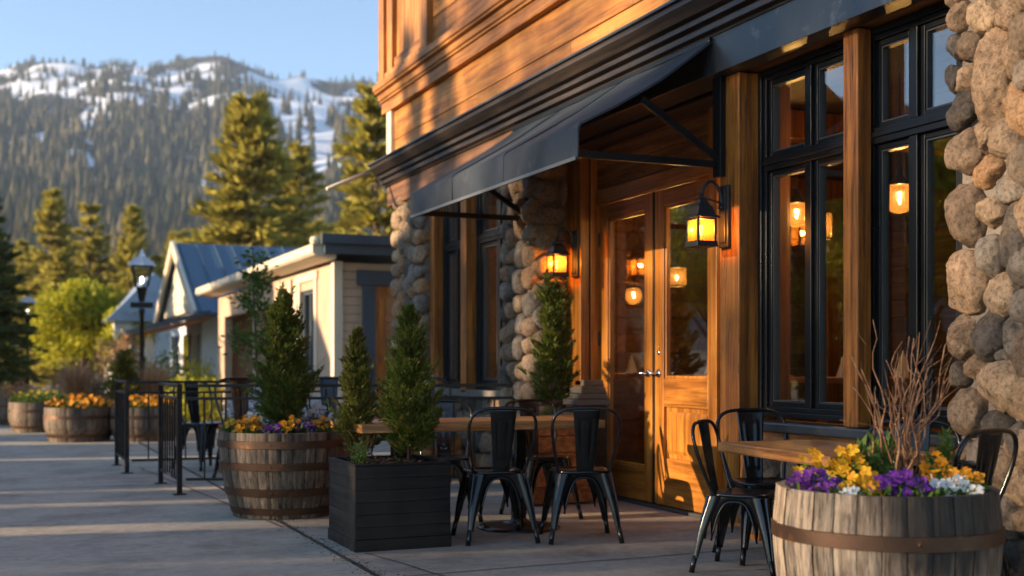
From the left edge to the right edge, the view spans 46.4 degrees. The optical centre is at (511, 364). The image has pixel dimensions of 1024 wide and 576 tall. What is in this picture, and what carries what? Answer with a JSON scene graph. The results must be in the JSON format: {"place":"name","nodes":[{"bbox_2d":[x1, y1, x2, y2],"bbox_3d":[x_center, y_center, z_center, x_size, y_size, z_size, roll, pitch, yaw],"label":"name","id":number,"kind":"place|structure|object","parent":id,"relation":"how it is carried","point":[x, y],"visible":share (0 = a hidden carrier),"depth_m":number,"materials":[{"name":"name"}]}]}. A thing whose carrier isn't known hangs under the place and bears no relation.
{"place":"outdoors","nodes":[
{"label":"outdoors","id":0,"kind":"place"},
{"bbox_2d":[35,356,106,407],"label":"ornamental grass","id":1,"kind":"object","parent":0,"point":[75,383],"depth_m":17.88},
{"bbox_2d":[14,376,214,416],"bbox_3d":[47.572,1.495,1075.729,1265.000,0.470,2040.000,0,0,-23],"label":"ground","id":2,"kind":"structure","parent":0,"point":[47,387],"depth_m":67.77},
{"bbox_2d":[0,230,38,393],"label":"pine tree","id":3,"kind":"object","parent":2,"relation":"on","point":[4,327],"visible":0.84,"depth_m":30.51,"materials":[{"name":"green plant"}]},
{"bbox_2d":[2,239,37,381],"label":"pine tree","id":4,"kind":"object","parent":2,"relation":"on","point":[24,245],"visible":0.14,"depth_m":79.70,"materials":[{"name":"green plant"}]},
{"bbox_2d":[0,192,51,386],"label":"pine tree","id":5,"kind":"object","parent":2,"relation":"on","point":[9,316],"visible":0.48,"depth_m":34.06,"materials":[{"name":"green plant"}]},
{"bbox_2d":[15,187,94,383],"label":"pine tree","id":6,"kind":"object","parent":2,"relation":"on","point":[57,232],"visible":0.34,"depth_m":74.52,"materials":[{"name":"green plant"}]},
{"bbox_2d":[23,249,97,388],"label":"pine tree","id":7,"kind":"object","parent":2,"relation":"on","point":[60,271],"visible":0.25,"depth_m":59.51,"materials":[{"name":"green plant"}]},
{"bbox_2d":[22,274,127,375],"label":"deciduous tree","id":8,"kind":"object","parent":2,"relation":"on","point":[78,307],"visible":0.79,"depth_m":42.87,"materials":[{"name":"green plant"}]},
{"bbox_2d":[45,370,113,404],"bbox_3d":[-10.311,0.744,28.782,1.614,1.216,2.397,0,0,17],"label":"bush","id":9,"kind":"object","parent":2,"relation":"on","point":[97,390],"visible":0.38,"depth_m":28.56,"materials":[{"name":"green plant"}]},
{"bbox_2d":[69,201,117,374],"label":"pine tree","id":10,"kind":"object","parent":2,"relation":"on","point":[94,241],"visible":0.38,"depth_m":77.71,"materials":[{"name":"green plant"}]},
{"bbox_2d":[92,327,144,398],"bbox_3d":[-10.680,0.150,32.941,1.818,2.336,2.264,0,0,-23],"label":"bush","id":11,"kind":"object","parent":2,"relation":"on","point":[114,348],"visible":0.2,"depth_m":32.62,"materials":[{"name":"leaves"},{"name":"bark"}]},
{"bbox_2d":[94,204,161,378],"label":"pine tree","id":12,"kind":"object","parent":2,"relation":"on","point":[136,239],"visible":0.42,"depth_m":73.48,"materials":[{"name":"green plant"}]},
{"bbox_2d":[94,304,168,365],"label":"deciduous tree","id":13,"kind":"object","parent":2,"relation":"on","point":[106,335],"visible":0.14,"depth_m":41.17,"materials":[{"name":"green plant"}]},
{"bbox_2d":[98,272,169,400],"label":"shed","id":14,"kind":"structure","parent":2,"relation":"on","point":[118,316],"depth_m":41.15,"materials":[{"name":"metal"}]},
{"bbox_2d":[100,350,193,401],"bbox_3d":[-8.713,0.471,28.257,2.155,1.695,2.063,0,0,-2],"label":"bush","id":15,"kind":"object","parent":2,"relation":"on","point":[173,357],"visible":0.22,"depth_m":28.37,"materials":[{"name":"green plant"}]},
{"bbox_2d":[148,254,165,279],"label":"pine tree","id":16,"kind":"object","parent":2,"relation":"on","point":[156,259],"visible":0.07,"depth_m":77.76,"materials":[{"name":"green plant"}]},
{"bbox_2d":[159,229,188,271],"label":"pine tree","id":17,"kind":"object","parent":2,"relation":"on","point":[173,235],"visible":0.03,"depth_m":84.70,"materials":[{"name":"green plant"}]},
{"bbox_2d":[123,240,299,405],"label":"gabled house","id":18,"kind":"structure","parent":2,"relation":"on","point":[186,314],"depth_m":32.38,"materials":[{"name":"white metal"}]},
{"bbox_2d":[181,334,190,380],"bbox_3d":[-8.971,-0.173,32.874,0.090,1.283,1.300,0,0,-23],"label":"window","id":19,"kind":"structure","parent":18,"relation":"in","point":[186,338],"depth_m":32.52,"materials":[{"name":"white paint"}]},
{"bbox_2d":[192,335,199,373],"bbox_3d":[-8.321,0.232,31.358,0.090,1.999,1.000,0,0,-23],"label":"door","id":20,"kind":"structure","parent":18,"relation":"in","point":[195,338],"depth_m":31.15,"materials":[{"name":"grey paint"}]},
{"bbox_2d":[175,89,313,247],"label":"pine tree","id":21,"kind":"object","parent":2,"relation":"on","point":[247,128],"visible":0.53,"depth_m":57.18,"materials":[{"name":"green plant"}]},
{"bbox_2d":[195,233,397,440],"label":"cream building","id":22,"kind":"structure","parent":2,"relation":"on","point":[341,282],"depth_m":18.55,"materials":[{"name":"cream painted wood siding"},{"name":"slate blue paint"},{"name":"glass"}]},
{"bbox_2d":[304,290,312,375],"bbox_3d":[-3.308,-0.474,19.852,0.080,1.511,1.000,0,0,-23],"label":"window","id":23,"kind":"structure","parent":22,"relation":"in","point":[308,295],"depth_m":20.07,"materials":[{"name":"grey glass"}]},
{"bbox_2d":[356,270,395,404],"bbox_3d":[-1.468,-0.388,18.693,1.970,2.118,0.080,0,0,-23],"label":"window","id":24,"kind":"structure","parent":22,"relation":"in","point":[376,283],"depth_m":18.39,"materials":[{"name":"glass"}]},
{"bbox_2d":[272,140,338,247],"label":"pine tree","id":25,"kind":"object","parent":2,"relation":"on","point":[304,162],"visible":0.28,"depth_m":61.65,"materials":[{"name":"green plant"}]},
{"bbox_2d":[304,72,395,239],"bbox_3d":[-4.521,-4.094,39.976,5.386,11.186,5.793,0,0,23],"label":"pine tree","id":26,"kind":"object","parent":2,"relation":"on","point":[361,197],"visible":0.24,"depth_m":39.60,"materials":[{"name":"green plant"}]},
{"bbox_2d":[367,0,1023,575],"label":"restaurant building","id":27,"kind":"structure","parent":2,"relation":"on","point":[757,312],"depth_m":8.59,"materials":[{"name":"brown wood"}]},
{"bbox_2d":[384,0,433,77],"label":"window","id":28,"kind":"structure","parent":27,"relation":"in","point":[409,22],"depth_m":13.19,"materials":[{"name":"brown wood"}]},
{"bbox_2d":[476,187,507,389],"bbox_3d":[-0.098,-0.802,11.610,0.112,2.105,1.140,0,0,-23],"label":"window","id":29,"kind":"structure","parent":27,"relation":"in","point":[485,238],"depth_m":12.05,"materials":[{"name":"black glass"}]},
{"bbox_2d":[544,226,578,277],"bbox_3d":[0.430,-0.964,10.221,0.273,0.432,0.176,0,0,-23],"label":"wall lantern","id":30,"kind":"object","parent":27,"relation":"attached to","point":[557,247],"depth_m":10.21,"materials":[{"name":"metal"}]},
{"bbox_2d":[410,37,725,220],"bbox_3d":[0.253,-1.651,8.945,1.081,0.882,3.205,0,0,-23],"label":"awning","id":31,"kind":"object","parent":27,"relation":"attached to","point":[546,141],"visible":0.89,"depth_m":8.09,"materials":[{"name":"fabric"}]},
{"bbox_2d":[598,193,651,501],"bbox_3d":[0.924,-0.133,9.865,0.129,2.458,0.917,0,0,-23],"label":"door","id":32,"kind":"structure","parent":27,"relation":"in","point":[633,480],"depth_m":9.94,"materials":[{"name":"brown wood"}]},
{"bbox_2d":[614,373,644,459],"bbox_3d":[0.971,0.595,11.949,0.760,1.009,0.760,0,0,-23],"label":"dining table","id":33,"kind":"object","parent":27,"relation":"on","point":[624,375],"visible":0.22,"depth_m":11.66,"materials":[{"name":"brown wood"}]},
{"bbox_2d":[643,178,707,512],"bbox_3d":[1.282,-0.133,9.030,0.129,2.458,0.959,0,0,-23],"label":"door","id":34,"kind":"structure","parent":27,"relation":"in","point":[680,401],"depth_m":9.20,"materials":[{"name":"brown wood"}]},
{"bbox_2d":[682,180,729,248],"bbox_3d":[1.252,-0.964,7.641,0.273,0.432,0.176,0,0,-23],"label":"wall lantern","id":35,"kind":"object","parent":27,"relation":"attached to","point":[701,209],"depth_m":7.64,"materials":[{"name":"metal"}]},
{"bbox_2d":[443,0,1023,575],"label":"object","id":36,"kind":"structure","parent":27,"relation":"in","point":[990,89],"depth_m":5.46,"materials":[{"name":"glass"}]},
{"bbox_2d":[758,41,842,421],"bbox_3d":[1.805,-0.763,7.171,0.112,2.185,0.990,0,0,-23],"label":"window","id":37,"kind":"structure","parent":27,"relation":"in","point":[819,151],"depth_m":7.20,"materials":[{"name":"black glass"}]},
{"bbox_2d":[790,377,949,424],"bbox_3d":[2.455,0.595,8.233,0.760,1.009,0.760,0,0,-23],"label":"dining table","id":38,"kind":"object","parent":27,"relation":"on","point":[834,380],"visible":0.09,"depth_m":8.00,"materials":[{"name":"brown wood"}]},
{"bbox_2d":[894,351,908,376],"bbox_3d":[2.668,-0.005,8.177,0.110,0.189,0.080,0,0,-29],"label":"napkin","id":39,"kind":"object","parent":38,"relation":"on","point":[903,368],"visible":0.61,"depth_m":8.15,"materials":[{"name":"fabric"}]},
{"bbox_2d":[890,73,908,193],"bbox_3d":[2.484,-1.417,7.658,0.188,0.902,0.188,0,0,-23],"label":"pendant lamp","id":40,"kind":"object","parent":27,"relation":"hanging from","point":[899,179],"visible":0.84,"depth_m":7.64,"materials":[{"name":"metal"}]},
{"bbox_2d":[871,1,961,428],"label":"window","id":41,"kind":"structure","parent":27,"relation":"in","point":[925,123],"depth_m":6.34,"materials":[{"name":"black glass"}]},
{"bbox_2d":[0,388,372,575],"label":"sidewalk","id":42,"kind":"structure","parent":0,"point":[133,524],"depth_m":8.37,"materials":[{"name":"concrete"}]},
{"bbox_2d":[0,398,42,425],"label":"barrel planter","id":43,"kind":"object","parent":42,"relation":"on","point":[4,420],"visible":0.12,"depth_m":21.97,"materials":[{"name":"brown wood"}]},
{"bbox_2d":[0,384,50,398],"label":"flowers","id":44,"kind":"object","parent":43,"relation":"on","point":[9,390],"visible":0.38,"depth_m":22.27,"materials":[{"name":"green plant"}]},
{"bbox_2d":[8,401,57,432],"bbox_3d":[-7.939,0.879,20.098,1.008,0.502,1.008,0,0,-23],"label":"barrel planter","id":45,"kind":"object","parent":42,"relation":"on","point":[25,417],"visible":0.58,"depth_m":19.65,"materials":[{"name":"brown wood"}]},
{"bbox_2d":[9,385,67,402],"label":"leafy shrub","id":46,"kind":"object","parent":45,"relation":"on","point":[27,397],"visible":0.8,"depth_m":19.93,"materials":[{"name":"green plant"}]},
{"bbox_2d":[43,406,113,442],"bbox_3d":[-6.394,0.878,17.659,1.008,0.503,1.008,0,0,-23],"label":"barrel planter","id":47,"kind":"object","parent":42,"relation":"on","point":[69,425],"visible":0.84,"depth_m":17.25,"materials":[{"name":"brown wood"}]},
{"bbox_2d":[45,392,112,409],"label":"marigolds","id":48,"kind":"object","parent":47,"relation":"on","point":[94,402],"visible":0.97,"depth_m":17.48,"materials":[{"name":"orange plant"}]},
{"bbox_2d":[111,379,132,473],"bbox_3d":[-4.205,0.648,12.869,0.111,0.957,1.181,0,0,-24],"label":"metal railing","id":49,"kind":"object","parent":42,"relation":"on","point":[121,424],"visible":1,"depth_m":12.74,"materials":[{"name":"metal"}]},
{"bbox_2d":[154,382,186,494],"bbox_3d":[-3.106,0.648,10.838,0.113,0.957,1.183,0,0,-25],"label":"metal railing","id":50,"kind":"object","parent":42,"relation":"on","point":[162,433],"visible":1,"depth_m":10.83,"materials":[{"name":"metal"}]},
{"bbox_2d":[15,442,763,575],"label":"pavement joint","id":51,"kind":"object","parent":42,"relation":"on","point":[361,566],"visible":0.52,"depth_m":7.25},
{"bbox_2d":[0,0,377,83],"label":"sky","id":52,"kind":"structure","parent":0,"point":[328,39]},
{"bbox_2d":[0,56,381,197],"bbox_3d":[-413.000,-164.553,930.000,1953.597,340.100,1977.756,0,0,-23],"label":"mountain","id":53,"kind":"structure","parent":0,"point":[323,134],"depth_m":1031.40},
{"bbox_2d":[0,52,387,287],"bbox_3d":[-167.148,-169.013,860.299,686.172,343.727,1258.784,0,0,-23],"label":"forest","id":54,"kind":"object","parent":53,"relation":"on","point":[164,200],"visible":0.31,"depth_m":692.21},
{"bbox_2d":[138,417,776,575],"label":"patio","id":55,"kind":"structure","parent":0,"point":[648,532],"depth_m":7.36,"materials":[{"name":"concrete"}]},
{"bbox_2d":[127,249,155,405],"bbox_3d":[-6.815,-0.497,21.994,0.482,3.255,0.482,0,0,-1],"label":"street lamp","id":56,"kind":"object","parent":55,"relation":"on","point":[141,260],"visible":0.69,"depth_m":21.95,"materials":[{"name":"black metal"}]},
{"bbox_2d":[109,406,175,441],"bbox_3d":[-5.448,0.879,17.738,1.008,0.503,1.008,0,0,-23],"label":"barrel planter","id":57,"kind":"object","parent":55,"relation":"on","point":[138,424],"visible":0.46,"depth_m":17.30,"materials":[{"name":"brown wood"}]},
{"bbox_2d":[107,345,142,403],"bbox_3d":[-5.798,0.208,17.891,0.605,1.043,0.502,0,0,8],"label":"dwarf conifer","id":58,"kind":"object","parent":57,"relation":"on","point":[122,369],"visible":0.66,"depth_m":17.83,"materials":[{"name":"green plant"}]},
{"bbox_2d":[112,394,175,407],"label":"marigolds","id":59,"kind":"object","parent":57,"relation":"on","point":[141,402],"visible":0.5,"depth_m":17.53,"materials":[{"name":"orange plant"}]},
{"bbox_2d":[110,358,188,407],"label":"ornamental grass","id":60,"kind":"object","parent":57,"relation":"on","point":[151,387],"depth_m":18.10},
{"bbox_2d":[162,356,232,420],"bbox_3d":[-6.447,0.560,24.012,1.587,1.479,1.682,0,0,-23],"label":"bush","id":61,"kind":"object","parent":55,"relation":"on","point":[198,376],"visible":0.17,"depth_m":23.90,"materials":[{"name":"green plant"}]},
{"bbox_2d":[164,371,233,421],"bbox_3d":[-5.537,0.704,21.065,1.224,1.190,1.123,0,0,-23],"label":"bush","id":62,"kind":"object","parent":55,"relation":"on","point":[215,413],"visible":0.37,"depth_m":21.13,"materials":[{"name":"green plant"}]},
{"bbox_2d":[173,380,228,470],"bbox_3d":[-3.319,0.654,12.943,0.567,0.954,0.531,0,0,40],"label":"cafe chair","id":63,"kind":"object","parent":55,"relation":"on","point":[195,424],"visible":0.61,"depth_m":13.01,"materials":[{"name":"metal"}]},
{"bbox_2d":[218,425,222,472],"bbox_3d":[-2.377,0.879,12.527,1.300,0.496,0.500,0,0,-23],"label":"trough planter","id":64,"kind":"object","parent":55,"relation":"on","point":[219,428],"visible":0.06,"depth_m":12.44,"materials":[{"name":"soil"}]},
{"bbox_2d":[221,387,293,425],"bbox_3d":[-2.603,0.457,12.434,0.822,0.486,0.513,0,0,-23],"label":"alyssum","id":65,"kind":"object","parent":64,"relation":"on","point":[231,411],"visible":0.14,"depth_m":12.27,"materials":[{"name":"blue plant"}]},
{"bbox_2d":[132,380,319,461],"bbox_3d":[-2.965,0.648,12.771,2.099,0.957,0.111,0,0,-23],"label":"metal railing","id":66,"kind":"object","parent":55,"relation":"on","point":[185,393],"visible":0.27,"depth_m":12.59,"materials":[{"name":"metal"}]},
{"bbox_2d":[212,377,257,477],"bbox_3d":[-2.530,0.628,11.486,0.560,1.006,0.598,0,0,-32],"label":"cafe chair","id":67,"kind":"object","parent":55,"relation":"on","point":[239,408],"visible":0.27,"depth_m":11.67,"materials":[{"name":"metal"}]},
{"bbox_2d":[217,247,279,415],"bbox_3d":[-3.280,-0.148,15.532,0.936,2.760,0.963,0,0,-42],"label":"sapling","id":68,"kind":"object","parent":55,"relation":"on","point":[254,276],"visible":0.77,"depth_m":15.46,"materials":[{"name":"green plant"}]},
{"bbox_2d":[217,430,349,519],"bbox_3d":[-1.718,0.810,9.034,0.998,0.633,0.998,0,0,-23],"label":"barrel planter","id":69,"kind":"object","parent":55,"relation":"on","point":[290,471],"visible":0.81,"depth_m":8.63,"materials":[{"name":"brown wood"}]},
{"bbox_2d":[232,414,265,432],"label":"pansies","id":70,"kind":"object","parent":69,"relation":"on","point":[251,422],"visible":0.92,"depth_m":8.69,"materials":[{"name":"yellow plant"}]},
{"bbox_2d":[240,282,324,424],"bbox_3d":[-1.702,-0.049,9.043,0.578,1.197,0.636,0,0,-44],"label":"dwarf conifer","id":71,"kind":"object","parent":69,"relation":"on","point":[284,394],"visible":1,"depth_m":8.94,"materials":[{"name":"green plant"}]},
{"bbox_2d":[276,414,304,432],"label":"pansies","id":72,"kind":"object","parent":69,"relation":"on","point":[283,423],"visible":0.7,"depth_m":8.70,"materials":[{"name":"orange plant"}]},
{"bbox_2d":[287,420,319,432],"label":"violet flowers","id":73,"kind":"object","parent":69,"relation":"on","point":[309,426],"visible":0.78,"depth_m":8.71,"materials":[{"name":"purple plant"}]},
{"bbox_2d":[303,405,333,430],"bbox_3d":[-1.470,0.433,9.146,0.294,0.240,0.285,0,0,-23],"label":"alyssum","id":74,"kind":"object","parent":69,"relation":"on","point":[316,417],"visible":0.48,"depth_m":9.14,"materials":[{"name":"white plant"}]},
{"bbox_2d":[311,415,335,431],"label":"pansies","id":75,"kind":"object","parent":69,"relation":"on","point":[320,422],"visible":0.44,"depth_m":8.92,"materials":[{"name":"orange plant"}]},
{"bbox_2d":[221,495,404,575],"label":"leaf litter","id":76,"kind":"object","parent":55,"relation":"on","point":[330,547],"visible":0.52,"depth_m":7.33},
{"bbox_2d":[305,376,354,454],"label":"cafe chair","id":77,"kind":"object","parent":55,"relation":"on","point":[328,391],"visible":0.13,"depth_m":12.26,"materials":[{"name":"metal"}]},
{"bbox_2d":[186,383,515,480],"bbox_3d":[-1.364,0.648,10.456,2.927,0.957,0.136,0,0,-6],"label":"metal railing","id":78,"kind":"object","parent":55,"relation":"on","point":[334,398],"visible":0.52,"depth_m":10.44,"materials":[{"name":"metal"}]},
{"bbox_2d":[328,453,451,552],"bbox_3d":[-0.780,0.846,7.559,0.636,0.562,0.653,0,0,-23],"label":"box planter","id":79,"kind":"object","parent":55,"relation":"on","point":[383,502],"visible":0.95,"depth_m":7.29,"materials":[{"name":"wood"}]},
{"bbox_2d":[326,325,384,460],"bbox_3d":[-1.001,0.198,7.628,0.376,0.905,0.370,0,0,9],"label":"dwarf conifer","id":80,"kind":"object","parent":79,"relation":"on","point":[355,381],"visible":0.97,"depth_m":7.60,"materials":[{"name":"green plant"}]},
{"bbox_2d":[347,440,368,463],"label":"leafy plant","id":81,"kind":"object","parent":79,"relation":"on","point":[362,454],"visible":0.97,"depth_m":7.31,"materials":[{"name":"green plant"}]},
{"bbox_2d":[373,302,445,461],"bbox_3d":[-0.649,0.127,7.556,0.470,1.047,0.509,0,0,-7],"label":"dwarf conifer","id":82,"kind":"object","parent":79,"relation":"on","point":[405,398],"visible":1,"depth_m":7.47,"materials":[{"name":"green plant"}]},
{"bbox_2d":[411,435,460,475],"bbox_3d":[-0.847,0.919,12.257,0.320,0.416,1.000,0,0,-23],"label":"trough planter","id":83,"kind":"object","parent":55,"relation":"on","point":[428,450],"visible":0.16,"depth_m":11.84,"materials":[{"name":"wood"}]},
{"bbox_2d":[420,399,482,521],"bbox_3d":[-0.481,0.697,8.741,0.483,0.867,0.516,0,0,-9],"label":"cafe chair","id":84,"kind":"object","parent":55,"relation":"on","point":[459,463],"visible":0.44,"depth_m":8.92,"materials":[{"name":"metal"}]},
{"bbox_2d":[331,416,604,532],"bbox_3d":[-0.300,0.752,8.086,1.700,0.748,0.759,0,0,-23],"label":"cafe table","id":85,"kind":"object","parent":55,"relation":"on","point":[523,424],"visible":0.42,"depth_m":8.02,"materials":[{"name":"brown wood"}]},
{"bbox_2d":[451,407,540,545],"bbox_3d":[-0.111,0.697,7.695,0.483,0.867,0.516,0,0,-14],"label":"cafe chair","id":86,"kind":"object","parent":55,"relation":"on","point":[475,482],"visible":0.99,"depth_m":7.51,"materials":[{"name":"metal"}]},
{"bbox_2d":[499,399,583,518],"bbox_3d":[0.210,0.697,8.852,0.483,0.867,0.516,0,0,-20],"label":"cafe chair","id":87,"kind":"object","parent":55,"relation":"on","point":[545,461],"visible":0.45,"depth_m":8.97,"materials":[{"name":"metal"}]},
{"bbox_2d":[509,412,592,503],"bbox_3d":[0.308,0.757,9.815,0.580,0.705,0.600,0,0,-23],"label":"crate planter","id":88,"kind":"object","parent":55,"relation":"on","point":[565,443],"visible":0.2,"depth_m":9.55,"materials":[{"name":"brown wood"}]},
{"bbox_2d":[517,268,580,414],"bbox_3d":[0.327,-0.144,9.870,0.543,1.308,0.518,0,0,-23],"label":"dwarf conifer","id":89,"kind":"object","parent":88,"relation":"on","point":[551,358],"visible":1,"depth_m":9.80,"materials":[{"name":"green plant"}]},
{"bbox_2d":[538,406,624,544],"bbox_3d":[0.441,0.697,7.725,0.483,0.867,0.516,0,0,-7],"label":"cafe chair","id":90,"kind":"object","parent":55,"relation":"on","point":[561,481],"visible":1,"depth_m":7.54,"materials":[{"name":"metal"}]},
{"bbox_2d":[689,419,775,575],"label":"cafe chair","id":91,"kind":"object","parent":55,"relation":"on","point":[722,505],"visible":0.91,"depth_m":6.46,"materials":[{"name":"metal"}]},
{"bbox_2d":[712,408,787,565],"bbox_3d":[1.475,0.697,6.968,0.483,0.867,0.516,0,0,-9],"label":"cafe chair","id":92,"kind":"object","parent":55,"relation":"on","point":[751,423],"visible":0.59,"depth_m":7.15,"materials":[{"name":"metal"}]},
{"bbox_2d":[718,440,934,468],"bbox_3d":[1.530,0.768,5.901,0.609,0.716,1.080,0,0,-17],"label":"cafe table","id":93,"kind":"object","parent":55,"relation":"on","point":[786,450],"visible":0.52,"depth_m":5.90,"materials":[{"name":"brown wood"}]},
{"bbox_2d":[771,480,1004,575],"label":"barrel planter","id":94,"kind":"object","parent":55,"relation":"on","point":[815,533],"visible":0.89,"depth_m":4.24,"materials":[{"name":"brown wood"}]},
{"bbox_2d":[792,448,826,476],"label":"pansies","id":95,"kind":"object","parent":94,"relation":"on","point":[816,460],"visible":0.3,"depth_m":4.70,"materials":[{"name":"yellow plant"}]},
{"bbox_2d":[785,467,841,494],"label":"violet flowers","id":96,"kind":"object","parent":94,"relation":"on","point":[809,479],"visible":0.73,"depth_m":4.49,"materials":[{"name":"purple plant"}]},
{"bbox_2d":[824,444,868,487],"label":"pansies","id":97,"kind":"object","parent":94,"relation":"on","point":[838,466],"visible":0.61,"depth_m":4.63,"materials":[{"name":"yellow plant"}]},
{"bbox_2d":[833,485,864,503],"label":"white flowers","id":98,"kind":"object","parent":94,"relation":"on","point":[855,490],"visible":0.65,"depth_m":4.31,"materials":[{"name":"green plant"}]},
{"bbox_2d":[838,466,882,495],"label":"pansies","id":99,"kind":"object","parent":94,"relation":"on","point":[865,479],"visible":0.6,"depth_m":4.37,"materials":[{"name":"yellow plant"}]},
{"bbox_2d":[831,428,897,474],"bbox_3d":[1.413,0.395,4.724,0.260,0.295,0.214,0,0,-23],"label":"leafy plant","id":100,"kind":"object","parent":94,"relation":"on","point":[876,458],"visible":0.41,"depth_m":4.69,"materials":[{"name":"green plant"}]},
{"bbox_2d":[787,475,990,510],"bbox_3d":[1.444,0.491,4.596,0.788,0.142,0.778,0,0,-23],"label":"ground cover","id":101,"kind":"object","parent":94,"relation":"on","point":[916,493],"visible":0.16,"depth_m":4.30,"materials":[{"name":"green plant"}]},
{"bbox_2d":[867,468,935,496],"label":"violet flowers","id":102,"kind":"object","parent":94,"relation":"on","point":[895,479],"visible":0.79,"depth_m":4.33,"materials":[{"name":"purple plant"}]},
{"bbox_2d":[843,310,966,475],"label":"bare twigs","id":103,"kind":"object","parent":94,"relation":"on","point":[907,461],"visible":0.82,"depth_m":4.69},
{"bbox_2d":[914,450,959,480],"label":"pansies","id":104,"kind":"object","parent":94,"relation":"on","point":[936,469],"visible":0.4,"depth_m":4.61,"materials":[{"name":"yellow plant"}]},
{"bbox_2d":[925,427,961,476],"bbox_3d":[1.707,0.376,4.773,0.227,0.259,0.142,0,0,-59],"label":"leafy plant","id":105,"kind":"object","parent":94,"relation":"on","point":[945,446],"visible":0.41,"depth_m":4.75,"materials":[{"name":"green plant"}]},
{"bbox_2d":[928,473,984,495],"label":"white flowers","id":106,"kind":"object","parent":94,"relation":"on","point":[954,483],"visible":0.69,"depth_m":4.38,"materials":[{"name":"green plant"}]},
{"bbox_2d":[941,467,989,491],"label":"pansies","id":107,"kind":"object","parent":94,"relation":"on","point":[975,476],"visible":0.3,"depth_m":4.53,"materials":[{"name":"yellow plant"}]},
{"bbox_2d":[864,418,961,474],"bbox_3d":[1.888,0.697,5.577,0.483,0.867,0.516,0,0,15],"label":"cafe chair","id":108,"kind":"object","parent":55,"relation":"on","point":[926,443],"visible":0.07,"depth_m":5.79,"materials":[{"name":"metal"}]},
{"bbox_2d":[953,428,1018,575],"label":"cafe chair","id":109,"kind":"object","parent":55,"relation":"on","point":[989,441],"visible":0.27,"depth_m":4.95,"materials":[{"name":"metal"}]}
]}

